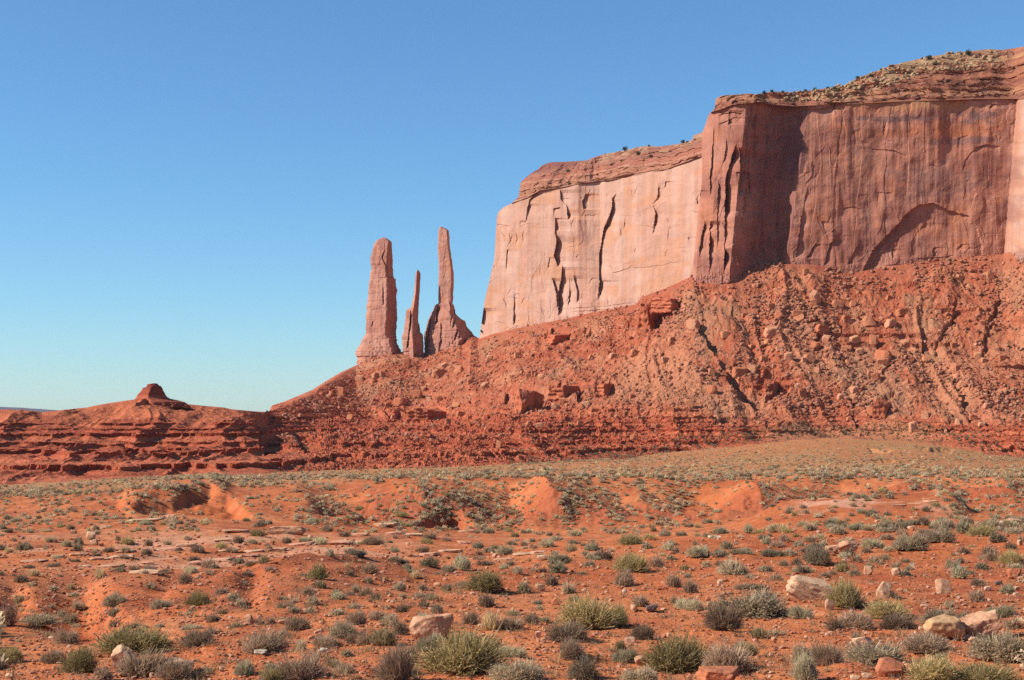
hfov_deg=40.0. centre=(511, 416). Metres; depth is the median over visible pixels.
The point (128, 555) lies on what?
flat rock
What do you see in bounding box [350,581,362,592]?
sagebrush
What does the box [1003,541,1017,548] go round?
dry shrub
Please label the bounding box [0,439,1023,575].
distant dry brush
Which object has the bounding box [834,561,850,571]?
rabbitbrush
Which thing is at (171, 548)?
flat rock
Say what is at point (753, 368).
boulder
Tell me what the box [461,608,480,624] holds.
dry shrub
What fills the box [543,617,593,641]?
dry shrub
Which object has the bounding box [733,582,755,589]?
dry shrub
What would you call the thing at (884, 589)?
stone
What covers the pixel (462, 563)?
saltbush
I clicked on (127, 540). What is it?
rabbitbrush
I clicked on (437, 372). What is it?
boulder
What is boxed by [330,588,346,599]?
saltbush
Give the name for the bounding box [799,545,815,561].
sagebrush
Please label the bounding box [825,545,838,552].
stone
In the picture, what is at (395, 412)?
rock outcrop
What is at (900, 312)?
boulder
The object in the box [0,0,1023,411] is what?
sky
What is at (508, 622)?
dry shrub
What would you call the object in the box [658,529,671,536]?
sagebrush
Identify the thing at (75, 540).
sagebrush
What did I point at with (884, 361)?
boulder
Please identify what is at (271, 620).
dry shrub
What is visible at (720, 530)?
saltbush
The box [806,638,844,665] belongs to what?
dry shrub
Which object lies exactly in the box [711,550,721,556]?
sagebrush
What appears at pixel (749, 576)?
sagebrush
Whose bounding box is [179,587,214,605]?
rabbitbrush
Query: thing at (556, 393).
rock outcrop
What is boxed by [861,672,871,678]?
stone
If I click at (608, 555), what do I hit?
dry shrub
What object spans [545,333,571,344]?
rock outcrop
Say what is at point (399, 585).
sagebrush
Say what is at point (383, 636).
grass tuft
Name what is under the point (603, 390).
rock outcrop
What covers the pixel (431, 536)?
dry shrub
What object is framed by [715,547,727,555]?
saltbush
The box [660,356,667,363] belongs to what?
boulder
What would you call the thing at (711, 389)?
boulder
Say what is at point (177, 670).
dry shrub
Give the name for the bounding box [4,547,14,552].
grass tuft
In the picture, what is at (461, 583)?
dry shrub
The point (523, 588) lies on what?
sagebrush
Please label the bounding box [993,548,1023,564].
rabbitbrush
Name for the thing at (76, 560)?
sagebrush
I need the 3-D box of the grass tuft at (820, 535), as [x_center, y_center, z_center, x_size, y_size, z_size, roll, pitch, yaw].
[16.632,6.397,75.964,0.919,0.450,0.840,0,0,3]
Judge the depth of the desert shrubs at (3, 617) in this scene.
329.93 m
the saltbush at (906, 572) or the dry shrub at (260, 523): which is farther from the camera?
the dry shrub at (260, 523)
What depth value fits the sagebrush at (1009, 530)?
78.13 m
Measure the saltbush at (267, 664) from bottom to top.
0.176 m
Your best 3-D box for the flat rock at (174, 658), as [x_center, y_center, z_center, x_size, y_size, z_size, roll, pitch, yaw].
[-6.026,4.475,25.315,0.587,0.247,0.469,0,0,0]
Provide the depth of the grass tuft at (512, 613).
37.29 m
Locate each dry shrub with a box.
[0,541,8,549]
[0,660,9,669]
[1,596,20,625]
[5,529,14,532]
[12,573,28,582]
[21,564,35,568]
[35,648,65,663]
[44,561,62,566]
[52,623,81,643]
[66,525,74,528]
[90,662,114,679]
[92,551,102,556]
[102,543,114,552]
[106,618,120,627]
[112,638,174,677]
[116,554,127,558]
[125,622,142,628]
[126,564,139,569]
[141,546,152,554]
[142,539,153,545]
[143,563,157,569]
[152,655,198,679]
[175,571,192,583]
[177,625,214,647]
[186,554,200,560]
[189,543,204,551]
[200,555,216,567]
[204,567,215,575]
[204,612,219,621]
[207,627,216,633]
[215,586,229,594]
[223,546,239,552]
[232,532,245,542]
[238,624,293,654]
[242,559,256,566]
[243,570,251,575]
[254,520,266,526]
[255,615,265,624]
[263,565,274,570]
[264,544,273,550]
[266,614,275,623]
[269,647,327,679]
[281,537,291,543]
[281,613,314,630]
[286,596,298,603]
[300,585,314,594]
[310,633,341,646]
[321,525,333,531]
[333,662,357,674]
[339,529,352,536]
[341,609,368,624]
[344,631,355,642]
[345,568,354,575]
[356,626,372,644]
[359,585,372,595]
[360,535,386,544]
[361,559,378,573]
[363,575,372,582]
[368,609,384,619]
[371,592,381,599]
[371,633,417,679]
[389,616,409,634]
[393,601,409,612]
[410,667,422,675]
[415,582,429,589]
[416,598,431,607]
[417,545,429,552]
[422,533,436,538]
[455,581,464,588]
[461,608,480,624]
[473,559,496,565]
[475,589,496,607]
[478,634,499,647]
[499,615,525,629]
[519,540,527,545]
[523,609,541,623]
[528,543,537,548]
[543,571,558,585]
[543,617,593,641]
[559,632,591,659]
[598,548,613,559]
[613,563,635,586]
[627,621,654,639]
[630,593,651,606]
[648,554,665,566]
[663,569,683,586]
[681,578,700,592]
[699,636,755,671]
[701,598,746,629]
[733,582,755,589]
[745,582,765,589]
[769,539,783,547]
[770,572,783,579]
[776,534,791,541]
[779,558,789,565]
[791,556,801,564]
[799,502,807,508]
[799,546,809,551]
[801,533,819,541]
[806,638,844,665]
[819,570,831,577]
[823,612,846,630]
[837,519,849,525]
[837,607,877,629]
[843,547,854,553]
[850,553,862,561]
[860,547,871,552]
[861,526,874,530]
[877,607,922,629]
[880,533,894,539]
[888,590,898,598]
[895,527,907,534]
[897,628,957,653]
[914,526,938,535]
[916,515,930,524]
[940,518,955,526]
[954,555,964,562]
[957,545,971,553]
[963,516,975,523]
[968,576,985,585]
[968,587,985,601]
[979,545,998,553]
[982,548,997,560]
[1002,612,1023,629]
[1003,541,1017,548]
[1017,534,1023,541]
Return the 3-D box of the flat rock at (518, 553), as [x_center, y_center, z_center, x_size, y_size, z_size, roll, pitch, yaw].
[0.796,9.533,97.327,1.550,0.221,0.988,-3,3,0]
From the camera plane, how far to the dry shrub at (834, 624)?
33.98 m
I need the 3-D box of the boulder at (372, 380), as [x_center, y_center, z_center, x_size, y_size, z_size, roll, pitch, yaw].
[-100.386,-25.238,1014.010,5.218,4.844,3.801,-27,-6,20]
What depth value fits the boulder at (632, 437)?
681.90 m
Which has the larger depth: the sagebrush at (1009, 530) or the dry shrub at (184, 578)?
the sagebrush at (1009, 530)
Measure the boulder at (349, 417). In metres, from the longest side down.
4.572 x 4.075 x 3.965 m
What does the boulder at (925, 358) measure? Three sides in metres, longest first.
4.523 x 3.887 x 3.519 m
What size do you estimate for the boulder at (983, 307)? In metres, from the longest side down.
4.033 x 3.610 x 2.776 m
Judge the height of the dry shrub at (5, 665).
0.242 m
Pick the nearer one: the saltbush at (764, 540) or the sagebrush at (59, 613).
the sagebrush at (59, 613)
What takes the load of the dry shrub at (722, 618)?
on the ground at (750, 513)
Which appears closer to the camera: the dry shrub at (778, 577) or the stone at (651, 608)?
the stone at (651, 608)
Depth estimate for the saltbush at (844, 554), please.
63.76 m
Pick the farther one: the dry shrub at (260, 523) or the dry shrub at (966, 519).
the dry shrub at (260, 523)
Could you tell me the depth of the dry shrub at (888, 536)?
74.16 m
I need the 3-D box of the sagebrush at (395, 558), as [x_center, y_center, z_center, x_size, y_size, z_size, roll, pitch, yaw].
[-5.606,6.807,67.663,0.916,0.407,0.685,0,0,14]
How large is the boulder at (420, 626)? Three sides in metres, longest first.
0.967 x 0.725 x 0.653 m
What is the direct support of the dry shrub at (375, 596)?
on the ground at (750, 513)
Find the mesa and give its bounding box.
[479,47,1023,338]
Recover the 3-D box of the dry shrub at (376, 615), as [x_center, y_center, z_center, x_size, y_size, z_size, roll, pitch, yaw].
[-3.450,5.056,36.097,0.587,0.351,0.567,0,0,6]
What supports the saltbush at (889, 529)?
on the ground at (750, 513)
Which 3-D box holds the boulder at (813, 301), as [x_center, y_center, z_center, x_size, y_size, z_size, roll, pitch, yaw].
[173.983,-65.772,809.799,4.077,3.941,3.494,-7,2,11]
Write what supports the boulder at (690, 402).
on the talus slope
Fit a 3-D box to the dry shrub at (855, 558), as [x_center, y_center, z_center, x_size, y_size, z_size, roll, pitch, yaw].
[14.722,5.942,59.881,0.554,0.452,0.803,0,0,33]
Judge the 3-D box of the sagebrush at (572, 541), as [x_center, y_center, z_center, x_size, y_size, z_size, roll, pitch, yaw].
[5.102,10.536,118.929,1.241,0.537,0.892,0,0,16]
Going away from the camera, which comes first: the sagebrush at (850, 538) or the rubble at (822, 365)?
the sagebrush at (850, 538)
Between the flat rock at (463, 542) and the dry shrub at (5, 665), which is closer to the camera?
the dry shrub at (5, 665)
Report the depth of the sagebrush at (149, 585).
56.37 m
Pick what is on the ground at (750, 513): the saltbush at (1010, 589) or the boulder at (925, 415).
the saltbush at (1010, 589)
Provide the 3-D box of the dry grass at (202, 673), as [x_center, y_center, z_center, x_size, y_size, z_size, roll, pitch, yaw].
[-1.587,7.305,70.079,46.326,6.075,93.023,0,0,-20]
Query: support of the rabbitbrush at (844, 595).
on the ground at (750, 513)
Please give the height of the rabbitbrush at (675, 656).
0.951 m
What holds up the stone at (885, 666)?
on the ground at (750, 513)
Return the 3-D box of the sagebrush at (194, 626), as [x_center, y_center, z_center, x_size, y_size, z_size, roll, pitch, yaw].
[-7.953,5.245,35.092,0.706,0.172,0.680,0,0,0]
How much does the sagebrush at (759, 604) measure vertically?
1.030 m
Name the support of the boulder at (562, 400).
on the talus slope
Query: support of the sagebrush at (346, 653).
on the ground at (750, 513)
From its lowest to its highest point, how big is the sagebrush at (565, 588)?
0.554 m
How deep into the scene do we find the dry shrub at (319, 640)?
29.71 m
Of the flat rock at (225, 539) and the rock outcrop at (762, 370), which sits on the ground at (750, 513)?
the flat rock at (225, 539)
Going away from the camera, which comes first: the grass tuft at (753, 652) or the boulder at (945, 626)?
the grass tuft at (753, 652)
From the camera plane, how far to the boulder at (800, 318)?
795.68 m
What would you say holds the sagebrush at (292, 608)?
on the ground at (750, 513)
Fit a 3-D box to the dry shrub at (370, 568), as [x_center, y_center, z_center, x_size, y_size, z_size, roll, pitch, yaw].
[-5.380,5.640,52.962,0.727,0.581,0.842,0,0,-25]
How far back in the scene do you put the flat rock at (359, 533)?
147.37 m
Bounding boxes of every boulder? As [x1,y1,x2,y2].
[86,531,95,538]
[130,502,136,508]
[338,387,345,396]
[346,415,353,419]
[355,375,363,381]
[369,378,375,383]
[371,372,377,378]
[377,371,383,376]
[394,398,406,405]
[403,358,410,367]
[409,613,453,639]
[412,389,421,398]
[432,369,445,376]
[437,396,441,402]
[445,418,450,424]
[452,402,460,407]
[455,365,463,374]
[456,411,463,416]
[467,379,473,383]
[480,382,488,389]
[487,355,492,361]
[496,440,502,447]
[502,339,509,346]
[536,423,542,427]
[551,402,559,408]
[559,397,565,403]
[582,401,590,408]
[590,407,597,411]
[609,353,616,358]
[630,349,639,356]
[630,434,635,439]
[639,328,647,334]
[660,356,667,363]
[685,399,694,407]
[686,319,700,329]
[707,385,716,393]
[708,368,715,375]
[720,331,728,338]
[732,367,747,377]
[748,365,757,373]
[763,327,778,338]
[764,339,772,345]
[768,303,774,310]
[775,312,781,318]
[783,329,789,334]
[784,352,792,360]
[786,575,831,600]
[792,310,802,316]
[793,314,803,322]
[798,388,806,398]
[802,268,809,275]
[803,354,815,363]
[810,290,820,302]
[810,299,817,304]
[810,340,819,349]
[813,367,821,373]
[815,323,829,333]
[821,335,830,341]
[831,300,843,308]
[837,380,849,387]
[837,393,845,398]
[838,540,857,551]
[841,315,850,321]
[841,345,851,349]
[845,359,852,364]
[849,300,855,306]
[849,335,860,343]
[849,386,858,392]
[851,396,857,403]
[855,348,863,354]
[863,316,876,326]
[866,407,873,415]
[867,370,873,377]
[869,334,877,344]
[871,373,879,380]
[874,349,891,360]
[876,358,888,365]
[884,319,895,328]
[885,295,891,300]
[895,308,909,316]
[900,339,909,346]
[909,422,916,432]
[921,411,929,418]
[922,356,930,361]
[923,614,964,639]
[940,417,949,423]
[950,342,957,348]
[955,418,962,424]
[956,274,963,280]
[959,609,1001,638]
[968,414,977,420]
[974,352,981,358]
[978,422,985,426]
[980,305,986,310]
[983,403,991,409]
[985,271,993,279]
[997,388,1006,394]
[998,354,1006,361]
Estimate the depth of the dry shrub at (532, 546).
118.22 m
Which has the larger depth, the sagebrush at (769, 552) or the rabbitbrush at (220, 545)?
the rabbitbrush at (220, 545)
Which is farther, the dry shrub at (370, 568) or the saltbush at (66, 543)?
the saltbush at (66, 543)
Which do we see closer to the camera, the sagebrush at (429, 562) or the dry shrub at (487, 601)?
the dry shrub at (487, 601)
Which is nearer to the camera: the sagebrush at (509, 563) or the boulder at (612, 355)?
the sagebrush at (509, 563)
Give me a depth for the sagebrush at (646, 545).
72.39 m
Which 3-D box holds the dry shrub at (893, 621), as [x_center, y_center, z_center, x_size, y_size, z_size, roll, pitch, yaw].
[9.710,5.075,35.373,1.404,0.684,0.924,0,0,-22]
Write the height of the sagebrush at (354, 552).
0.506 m
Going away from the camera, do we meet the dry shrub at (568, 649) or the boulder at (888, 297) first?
the dry shrub at (568, 649)
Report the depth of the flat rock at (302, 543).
111.62 m
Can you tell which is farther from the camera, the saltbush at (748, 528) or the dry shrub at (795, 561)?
the saltbush at (748, 528)
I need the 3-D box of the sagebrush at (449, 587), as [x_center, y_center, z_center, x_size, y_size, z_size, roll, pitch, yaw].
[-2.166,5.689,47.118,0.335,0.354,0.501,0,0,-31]
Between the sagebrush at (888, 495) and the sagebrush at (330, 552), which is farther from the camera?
the sagebrush at (888, 495)
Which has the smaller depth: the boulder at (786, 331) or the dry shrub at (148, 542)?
the dry shrub at (148, 542)
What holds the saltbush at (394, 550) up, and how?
on the ground at (750, 513)
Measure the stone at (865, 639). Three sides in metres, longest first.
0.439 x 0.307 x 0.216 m
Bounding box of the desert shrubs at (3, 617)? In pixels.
[0,439,1023,665]
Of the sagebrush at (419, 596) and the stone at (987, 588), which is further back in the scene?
the stone at (987, 588)
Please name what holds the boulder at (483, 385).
on the talus slope
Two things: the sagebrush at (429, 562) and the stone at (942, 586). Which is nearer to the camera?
the stone at (942, 586)
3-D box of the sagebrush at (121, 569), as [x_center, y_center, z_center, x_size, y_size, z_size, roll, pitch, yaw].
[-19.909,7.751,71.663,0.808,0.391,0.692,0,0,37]
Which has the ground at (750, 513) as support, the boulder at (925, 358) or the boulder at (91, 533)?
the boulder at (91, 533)
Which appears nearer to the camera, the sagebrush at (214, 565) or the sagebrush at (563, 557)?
the sagebrush at (563, 557)
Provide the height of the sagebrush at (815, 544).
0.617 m
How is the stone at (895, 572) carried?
on the ground at (750, 513)
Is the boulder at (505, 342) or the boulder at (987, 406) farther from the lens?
the boulder at (505, 342)
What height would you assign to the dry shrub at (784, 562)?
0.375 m
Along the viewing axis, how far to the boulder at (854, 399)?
728.65 m
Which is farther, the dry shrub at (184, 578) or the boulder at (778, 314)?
the boulder at (778, 314)
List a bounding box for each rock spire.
[355,237,400,364]
[402,269,423,357]
[424,226,471,354]
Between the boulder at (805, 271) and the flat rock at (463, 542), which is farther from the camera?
the boulder at (805, 271)
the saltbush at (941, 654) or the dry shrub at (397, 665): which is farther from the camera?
the saltbush at (941, 654)
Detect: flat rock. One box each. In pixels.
[20,559,48,562]
[69,553,88,555]
[90,556,108,559]
[95,564,124,567]
[108,554,134,558]
[116,550,136,552]
[128,569,159,574]
[129,518,163,521]
[156,547,183,550]
[162,657,194,666]
[176,543,197,546]
[185,560,205,565]
[209,557,233,561]
[212,538,232,541]
[223,529,249,532]
[236,554,259,556]
[244,549,263,552]
[267,526,305,534]
[272,547,287,550]
[288,541,314,545]
[328,540,349,544]
[350,533,369,534]
[373,522,399,526]
[387,531,405,534]
[404,533,422,535]
[419,552,439,555]
[438,549,462,552]
[457,541,471,543]
[458,529,474,531]
[493,557,511,560]
[512,552,533,555]
[531,550,546,552]
[695,666,738,679]
[1008,518,1020,523]
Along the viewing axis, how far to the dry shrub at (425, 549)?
114.17 m
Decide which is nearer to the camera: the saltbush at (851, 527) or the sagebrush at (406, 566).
the sagebrush at (406, 566)
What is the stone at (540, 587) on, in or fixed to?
on the ground at (750, 513)
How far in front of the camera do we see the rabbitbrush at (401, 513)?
188.17 m
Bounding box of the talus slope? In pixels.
[0,253,1023,484]
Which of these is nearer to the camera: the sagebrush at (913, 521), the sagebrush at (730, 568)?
the sagebrush at (730, 568)
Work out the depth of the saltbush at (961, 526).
78.52 m
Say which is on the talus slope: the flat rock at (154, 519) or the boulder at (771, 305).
the boulder at (771, 305)
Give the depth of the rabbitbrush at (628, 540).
79.08 m
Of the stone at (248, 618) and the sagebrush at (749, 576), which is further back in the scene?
the sagebrush at (749, 576)
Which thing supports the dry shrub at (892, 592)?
on the ground at (750, 513)
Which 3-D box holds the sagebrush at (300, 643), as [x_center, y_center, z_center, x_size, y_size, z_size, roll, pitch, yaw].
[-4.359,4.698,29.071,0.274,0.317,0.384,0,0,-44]
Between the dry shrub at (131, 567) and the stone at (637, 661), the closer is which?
the stone at (637, 661)
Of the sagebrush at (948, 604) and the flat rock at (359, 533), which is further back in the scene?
the flat rock at (359, 533)
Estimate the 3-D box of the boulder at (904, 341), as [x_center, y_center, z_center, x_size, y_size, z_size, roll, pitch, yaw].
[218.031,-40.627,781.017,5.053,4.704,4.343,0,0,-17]
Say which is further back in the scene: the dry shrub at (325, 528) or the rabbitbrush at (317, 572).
the dry shrub at (325, 528)
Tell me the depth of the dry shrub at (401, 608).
37.98 m
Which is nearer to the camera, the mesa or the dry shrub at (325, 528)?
the dry shrub at (325, 528)
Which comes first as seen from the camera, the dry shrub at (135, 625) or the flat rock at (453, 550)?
the dry shrub at (135, 625)
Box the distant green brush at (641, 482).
[2,442,1023,657]
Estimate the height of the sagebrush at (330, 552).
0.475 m
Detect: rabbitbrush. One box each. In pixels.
[0,641,25,663]
[57,642,101,673]
[86,621,177,654]
[120,536,135,543]
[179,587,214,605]
[215,541,226,547]
[248,528,265,536]
[257,666,285,679]
[307,560,330,579]
[393,510,410,516]
[409,620,522,674]
[419,538,435,543]
[457,567,505,591]
[510,533,519,536]
[550,588,621,629]
[607,598,629,626]
[609,550,652,571]
[614,636,625,650]
[615,531,644,545]
[636,623,709,673]
[641,532,657,539]
[751,529,763,532]
[780,526,794,532]
[823,570,869,608]
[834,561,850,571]
[860,593,916,618]
[903,650,964,679]
[931,501,939,506]
[954,659,1023,679]
[966,523,1000,536]
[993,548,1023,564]
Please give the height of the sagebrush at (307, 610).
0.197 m
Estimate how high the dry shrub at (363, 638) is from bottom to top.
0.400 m
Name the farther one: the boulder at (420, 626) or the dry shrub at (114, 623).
the dry shrub at (114, 623)
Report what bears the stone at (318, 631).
on the ground at (750, 513)
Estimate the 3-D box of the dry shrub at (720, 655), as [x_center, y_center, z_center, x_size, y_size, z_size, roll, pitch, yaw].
[3.902,4.311,25.559,1.102,0.757,1.103,0,0,0]
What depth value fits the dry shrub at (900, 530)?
76.32 m
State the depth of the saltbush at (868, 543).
68.00 m
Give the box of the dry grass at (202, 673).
[0,542,1023,679]
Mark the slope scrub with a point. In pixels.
(742, 442)
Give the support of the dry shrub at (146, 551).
on the ground at (750, 513)
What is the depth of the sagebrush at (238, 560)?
91.42 m
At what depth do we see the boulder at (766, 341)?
780.24 m
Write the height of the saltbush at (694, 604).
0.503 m
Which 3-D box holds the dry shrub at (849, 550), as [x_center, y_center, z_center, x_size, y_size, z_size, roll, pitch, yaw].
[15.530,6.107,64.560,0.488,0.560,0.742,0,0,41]
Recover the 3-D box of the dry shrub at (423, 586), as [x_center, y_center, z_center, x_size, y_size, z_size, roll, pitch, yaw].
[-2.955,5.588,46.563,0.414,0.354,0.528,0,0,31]
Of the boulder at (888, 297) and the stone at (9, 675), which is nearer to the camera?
the stone at (9, 675)
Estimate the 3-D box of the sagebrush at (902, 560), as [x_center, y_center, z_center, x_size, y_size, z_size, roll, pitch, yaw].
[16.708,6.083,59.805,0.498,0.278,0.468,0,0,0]
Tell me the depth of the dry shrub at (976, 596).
40.96 m
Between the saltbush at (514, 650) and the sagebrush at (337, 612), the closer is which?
the saltbush at (514, 650)
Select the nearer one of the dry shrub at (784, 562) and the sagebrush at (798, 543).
the dry shrub at (784, 562)
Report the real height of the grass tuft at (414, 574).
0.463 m
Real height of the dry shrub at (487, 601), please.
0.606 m
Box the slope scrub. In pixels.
[284,266,1023,470]
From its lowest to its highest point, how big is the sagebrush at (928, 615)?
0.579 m
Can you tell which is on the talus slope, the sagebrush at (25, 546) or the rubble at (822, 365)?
the rubble at (822, 365)
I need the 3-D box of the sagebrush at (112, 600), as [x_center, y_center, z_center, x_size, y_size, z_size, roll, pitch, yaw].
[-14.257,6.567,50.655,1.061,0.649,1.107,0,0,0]
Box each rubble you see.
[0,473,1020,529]
[276,253,1023,452]
[586,49,1007,165]
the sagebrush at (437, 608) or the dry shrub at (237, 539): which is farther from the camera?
the dry shrub at (237, 539)
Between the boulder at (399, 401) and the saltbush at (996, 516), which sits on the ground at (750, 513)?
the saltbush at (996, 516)
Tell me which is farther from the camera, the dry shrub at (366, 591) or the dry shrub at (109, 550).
the dry shrub at (109, 550)
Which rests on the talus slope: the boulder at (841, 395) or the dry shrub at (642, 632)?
the boulder at (841, 395)
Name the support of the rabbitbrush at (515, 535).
on the ground at (750, 513)
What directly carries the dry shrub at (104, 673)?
on the ground at (750, 513)
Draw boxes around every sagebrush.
[0,438,1023,666]
[1,514,13,519]
[14,539,35,549]
[18,612,68,626]
[45,536,58,541]
[47,584,59,590]
[57,609,66,616]
[60,610,79,623]
[68,591,79,596]
[69,557,80,561]
[70,597,86,609]
[71,540,84,550]
[72,535,83,544]
[91,524,100,529]
[100,591,128,607]
[107,607,120,616]
[113,566,126,571]
[121,546,129,552]
[144,581,157,588]
[149,598,175,608]
[180,623,204,629]
[197,666,214,673]
[208,563,219,567]
[226,591,242,600]
[231,557,244,563]
[234,598,245,606]
[247,538,257,543]
[276,602,284,607]
[287,603,303,613]
[293,639,306,649]
[304,607,314,612]
[306,593,319,604]
[324,548,334,556]
[327,608,345,615]
[327,619,359,637]
[340,648,353,656]
[344,547,367,556]
[346,603,361,608]
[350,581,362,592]
[378,612,401,626]
[387,555,402,561]
[392,580,406,590]
[398,592,406,598]
[400,556,409,563]
[401,562,412,569]
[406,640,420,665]
[413,592,426,597]
[419,554,440,566]
[430,601,442,612]
[440,563,456,571]
[442,583,451,590]
[482,546,496,552]
[484,656,548,679]
[505,540,517,544]
[505,560,514,565]
[512,566,523,573]
[517,581,531,593]
[557,553,572,562]
[561,579,576,593]
[565,650,600,679]
[566,539,577,543]
[583,560,594,566]
[619,663,660,679]
[641,542,652,548]
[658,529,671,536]
[665,554,676,559]
[670,545,679,552]
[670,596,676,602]
[675,530,686,535]
[683,523,693,526]
[697,581,788,618]
[701,560,712,566]
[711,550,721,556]
[715,556,751,574]
[718,537,733,548]
[728,547,754,554]
[743,573,753,578]
[756,565,770,571]
[758,547,786,555]
[766,628,778,635]
[778,474,786,478]
[783,548,798,555]
[787,641,818,664]
[793,538,804,545]
[794,563,812,573]
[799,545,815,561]
[802,518,819,529]
[805,544,832,564]
[807,540,824,549]
[819,540,827,545]
[826,523,847,534]
[840,638,909,665]
[841,535,856,541]
[850,568,861,575]
[852,520,864,528]
[859,492,867,497]
[865,507,874,512]
[867,554,878,562]
[873,522,888,529]
[883,493,894,498]
[883,511,892,515]
[890,529,931,549]
[890,560,899,567]
[899,520,910,528]
[900,558,910,562]
[904,564,914,570]
[908,518,917,524]
[916,603,961,622]
[921,506,930,510]
[923,526,958,541]
[933,525,946,529]
[936,514,946,521]
[940,520,953,528]
[943,599,954,607]
[945,555,959,567]
[949,501,958,507]
[955,611,972,617]
[964,627,1023,661]
[974,561,990,569]
[980,521,995,528]
[988,531,1007,542]
[991,519,1002,527]
[995,526,1006,531]
[1001,517,1013,526]
[1003,526,1023,533]
[1006,563,1023,567]
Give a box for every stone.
[5,673,13,678]
[90,539,97,544]
[111,644,136,667]
[244,614,254,624]
[254,649,266,654]
[314,629,323,633]
[535,584,545,590]
[535,631,540,637]
[537,555,547,560]
[550,598,560,604]
[624,636,635,643]
[631,604,636,610]
[634,655,645,665]
[646,604,657,611]
[717,579,723,585]
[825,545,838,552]
[825,599,834,609]
[850,675,859,679]
[852,636,871,644]
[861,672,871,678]
[864,565,872,574]
[875,657,906,676]
[876,581,890,597]
[891,568,900,576]
[935,578,951,593]
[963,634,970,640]
[984,586,990,590]
[1006,568,1020,576]
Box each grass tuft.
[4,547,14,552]
[12,594,24,603]
[26,569,40,575]
[65,583,75,589]
[94,567,106,578]
[163,540,172,544]
[229,621,243,627]
[257,553,268,563]
[312,579,327,587]
[367,626,400,645]
[409,567,420,578]
[425,594,439,600]
[480,609,502,630]
[504,609,519,615]
[563,543,578,551]
[566,593,579,601]
[728,639,760,655]
[748,625,766,637]
[766,524,778,532]
[776,523,790,531]
[812,533,828,538]
[878,553,890,559]
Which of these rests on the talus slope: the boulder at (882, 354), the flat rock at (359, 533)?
the boulder at (882, 354)
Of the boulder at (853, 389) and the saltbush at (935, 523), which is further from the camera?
the boulder at (853, 389)
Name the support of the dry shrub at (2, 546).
on the ground at (750, 513)
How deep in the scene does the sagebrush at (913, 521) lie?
89.77 m
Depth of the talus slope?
736.92 m
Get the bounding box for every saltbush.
[0,438,1023,635]
[49,554,62,558]
[60,538,72,546]
[138,521,147,524]
[182,565,199,573]
[233,659,257,675]
[262,660,277,667]
[296,536,312,540]
[312,534,328,543]
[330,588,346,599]
[390,546,398,552]
[412,629,442,651]
[452,553,471,570]
[471,541,483,548]
[481,527,495,533]
[494,543,516,554]
[497,642,531,657]
[498,563,508,568]
[532,600,541,603]
[538,537,554,546]
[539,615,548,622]
[546,560,568,572]
[547,551,560,562]
[550,535,563,540]
[566,528,581,535]
[584,541,600,550]
[589,556,601,559]
[610,642,640,662]
[660,540,673,550]
[673,595,704,610]
[684,542,711,557]
[712,525,728,534]
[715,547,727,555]
[743,522,753,532]
[761,535,771,543]
[785,603,813,618]
[789,645,819,679]
[823,516,835,526]
[837,552,851,557]
[848,524,857,529]
[856,507,867,512]
[859,537,886,548]
[881,525,893,531]
[883,545,891,550]
[901,567,911,575]
[928,520,942,526]
[934,652,948,657]
[950,560,970,578]
[953,518,973,532]
[982,600,1019,617]
[992,513,1001,518]
[999,581,1015,593]
[1007,519,1018,526]
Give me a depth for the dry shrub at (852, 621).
34.76 m
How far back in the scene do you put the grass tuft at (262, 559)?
54.13 m
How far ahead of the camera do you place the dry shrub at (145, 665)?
25.11 m
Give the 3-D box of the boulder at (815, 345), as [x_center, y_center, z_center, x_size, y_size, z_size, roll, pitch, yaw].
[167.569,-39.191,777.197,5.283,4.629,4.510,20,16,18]
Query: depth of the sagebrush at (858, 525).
82.27 m
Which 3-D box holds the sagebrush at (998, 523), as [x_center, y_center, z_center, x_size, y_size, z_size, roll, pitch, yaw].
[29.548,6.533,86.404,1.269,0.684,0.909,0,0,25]
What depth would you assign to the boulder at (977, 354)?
764.00 m
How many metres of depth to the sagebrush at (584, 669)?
24.36 m
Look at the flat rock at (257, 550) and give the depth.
105.24 m
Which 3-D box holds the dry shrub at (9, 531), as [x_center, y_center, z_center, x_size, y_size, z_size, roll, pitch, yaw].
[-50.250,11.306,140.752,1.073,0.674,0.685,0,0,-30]
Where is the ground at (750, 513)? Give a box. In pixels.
[0,438,1023,679]
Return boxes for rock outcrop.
[385,409,405,419]
[406,408,446,422]
[514,388,543,412]
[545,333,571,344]
[547,385,580,401]
[597,383,613,396]
[637,303,656,335]
[650,297,678,313]
[757,367,766,378]
[764,379,778,393]
[873,397,891,419]
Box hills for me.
[0,407,57,411]
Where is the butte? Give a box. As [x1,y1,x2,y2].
[135,383,192,407]
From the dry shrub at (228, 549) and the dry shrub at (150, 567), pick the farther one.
the dry shrub at (228, 549)
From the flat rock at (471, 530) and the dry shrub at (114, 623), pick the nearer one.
the dry shrub at (114, 623)
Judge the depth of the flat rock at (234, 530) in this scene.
136.94 m
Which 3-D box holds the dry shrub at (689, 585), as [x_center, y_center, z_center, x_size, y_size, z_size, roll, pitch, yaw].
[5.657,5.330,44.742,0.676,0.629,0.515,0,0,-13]
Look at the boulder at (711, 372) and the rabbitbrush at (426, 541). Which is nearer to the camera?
the rabbitbrush at (426, 541)
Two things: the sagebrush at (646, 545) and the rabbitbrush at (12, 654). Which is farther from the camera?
the sagebrush at (646, 545)
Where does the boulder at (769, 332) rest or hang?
on the talus slope
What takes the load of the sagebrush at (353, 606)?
on the ground at (750, 513)

